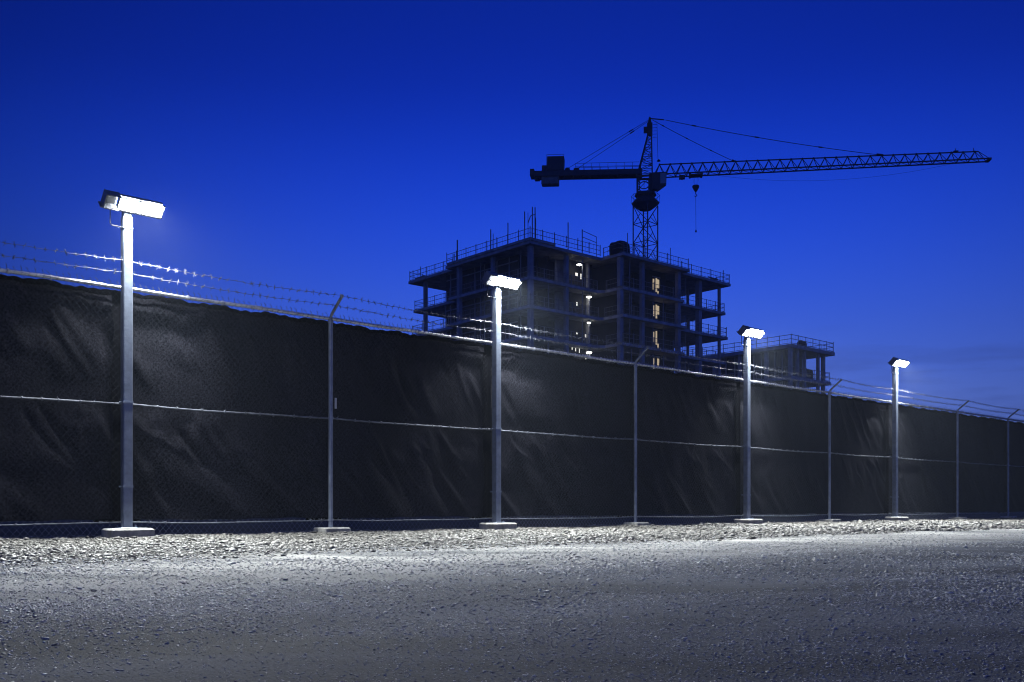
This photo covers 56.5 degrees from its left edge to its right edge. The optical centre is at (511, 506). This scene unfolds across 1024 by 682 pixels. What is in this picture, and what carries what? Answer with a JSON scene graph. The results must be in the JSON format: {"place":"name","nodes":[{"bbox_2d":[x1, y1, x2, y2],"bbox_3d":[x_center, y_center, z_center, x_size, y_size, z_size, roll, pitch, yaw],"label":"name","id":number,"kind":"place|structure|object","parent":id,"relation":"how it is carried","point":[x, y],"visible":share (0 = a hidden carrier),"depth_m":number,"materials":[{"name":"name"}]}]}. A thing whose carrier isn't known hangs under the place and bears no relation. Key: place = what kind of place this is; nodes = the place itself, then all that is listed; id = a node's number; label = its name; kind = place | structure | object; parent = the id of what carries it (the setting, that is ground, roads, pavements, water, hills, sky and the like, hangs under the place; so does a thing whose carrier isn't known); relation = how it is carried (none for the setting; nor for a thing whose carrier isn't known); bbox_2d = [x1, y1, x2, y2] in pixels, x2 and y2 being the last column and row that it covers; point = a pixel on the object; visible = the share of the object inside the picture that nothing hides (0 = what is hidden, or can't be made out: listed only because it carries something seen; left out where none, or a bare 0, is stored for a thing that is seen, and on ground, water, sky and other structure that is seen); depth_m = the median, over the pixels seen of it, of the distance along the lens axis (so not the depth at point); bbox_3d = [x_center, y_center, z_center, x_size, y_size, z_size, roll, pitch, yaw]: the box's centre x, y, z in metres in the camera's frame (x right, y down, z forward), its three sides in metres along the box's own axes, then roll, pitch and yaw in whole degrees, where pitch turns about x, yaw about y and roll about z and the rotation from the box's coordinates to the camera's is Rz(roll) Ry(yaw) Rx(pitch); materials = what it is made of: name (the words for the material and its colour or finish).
{"place":"outdoors","nodes":[
{"label":"outdoors","id":0,"kind":"place"},
{"bbox_2d":[0,512,1023,681],"bbox_3d":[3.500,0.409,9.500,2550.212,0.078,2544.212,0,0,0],"label":"ground","id":1,"kind":"structure","parent":0,"point":[253,666],"depth_m":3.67,"materials":[{"name":"grey gravel"}]},
{"bbox_2d":[98,189,164,537],"bbox_3d":[-4.810,-1.726,12.033,0.760,4.371,0.410,0,0,-41],"label":"floodlight pole","id":2,"kind":"object","parent":1,"relation":"on","point":[127,206],"visible":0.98,"depth_m":11.98,"materials":[{"name":"metal"}]},
{"bbox_2d":[479,270,522,529],"bbox_3d":[-0.207,-1.726,16.082,0.760,4.371,0.410,0,0,-42],"label":"floodlight pole","id":3,"kind":"object","parent":1,"relation":"on","point":[495,280],"visible":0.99,"depth_m":16.03,"materials":[{"name":"metal"}]},
{"bbox_2d":[0,240,1023,537],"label":"chain link fence","id":4,"kind":"object","parent":1,"relation":"on","point":[246,414],"visible":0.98,"depth_m":15.05,"materials":[{"name":"fabric"}]},
{"bbox_2d":[734,325,764,523],"bbox_3d":[5.185,-1.726,20.823,0.760,4.371,0.410,0,0,-41],"label":"floodlight pole","id":5,"kind":"object","parent":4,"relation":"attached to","point":[747,332],"visible":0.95,"depth_m":20.78,"materials":[{"name":"metal"}]},
{"bbox_2d":[885,357,909,520],"bbox_3d":[10.194,-1.726,25.227,0.760,4.371,0.410,0,0,-40],"label":"floodlight pole","id":6,"kind":"object","parent":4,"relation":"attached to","point":[895,362],"visible":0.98,"depth_m":25.18,"materials":[{"name":"metal"}]},
{"bbox_2d":[0,517,1023,565],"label":"coarse gravel","id":7,"kind":"structure","parent":1,"relation":"on","point":[527,535],"depth_m":11.79,"materials":[{"name":"grey gravel"}]},
{"bbox_2d":[530,117,991,260],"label":"tower crane","id":8,"kind":"object","parent":1,"relation":"on","point":[553,172],"visible":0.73,"depth_m":134.08,"materials":[{"name":"paint"}]},
{"bbox_2d":[0,0,1023,422],"label":"sky","id":9,"kind":"structure","parent":0,"point":[345,147],"materials":[{"name":"blue"}]},
{"bbox_2d":[408,207,730,378],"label":"unfinished building","id":10,"kind":"structure","parent":0,"point":[634,299],"depth_m":108.28,"materials":[{"name":"concrete"}]},
{"bbox_2d":[608,240,631,254],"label":"covered stack","id":11,"kind":"object","parent":10,"relation":"on","point":[614,248],"visible":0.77,"depth_m":105.66,"materials":[{"name":"black metal"}]},
{"bbox_2d":[652,276,659,293],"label":"lit window","id":12,"kind":"structure","parent":10,"relation":"in","point":[655,280],"depth_m":112.00,"materials":[{"name":"beige glass"}]},
{"bbox_2d":[652,302,659,319],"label":"lit window","id":13,"kind":"structure","parent":10,"relation":"in","point":[655,307],"depth_m":111.83,"materials":[{"name":"beige glass"}]},
{"bbox_2d":[652,329,659,347],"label":"lit window","id":14,"kind":"structure","parent":10,"relation":"in","point":[655,330],"depth_m":111.83,"materials":[{"name":"beige glass"}]},
{"bbox_2d":[652,355,659,368],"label":"lit window","id":15,"kind":"structure","parent":10,"relation":"in","point":[654,359],"depth_m":111.83,"materials":[{"name":"beige glass"}]},
{"bbox_2d":[681,334,834,393],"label":"smaller unfinished building","id":16,"kind":"structure","parent":0,"point":[791,358],"depth_m":139.51,"materials":[{"name":"concrete"}]},
{"bbox_2d":[796,340,806,346],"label":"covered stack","id":17,"kind":"object","parent":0,"point":[802,342],"visible":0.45,"depth_m":139.08,"materials":[{"name":"metal"}]},
{"bbox_2d":[807,369,812,378],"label":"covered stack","id":18,"kind":"object","parent":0,"point":[810,372],"visible":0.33,"depth_m":140.77,"materials":[{"name":"black metal"}]}
]}

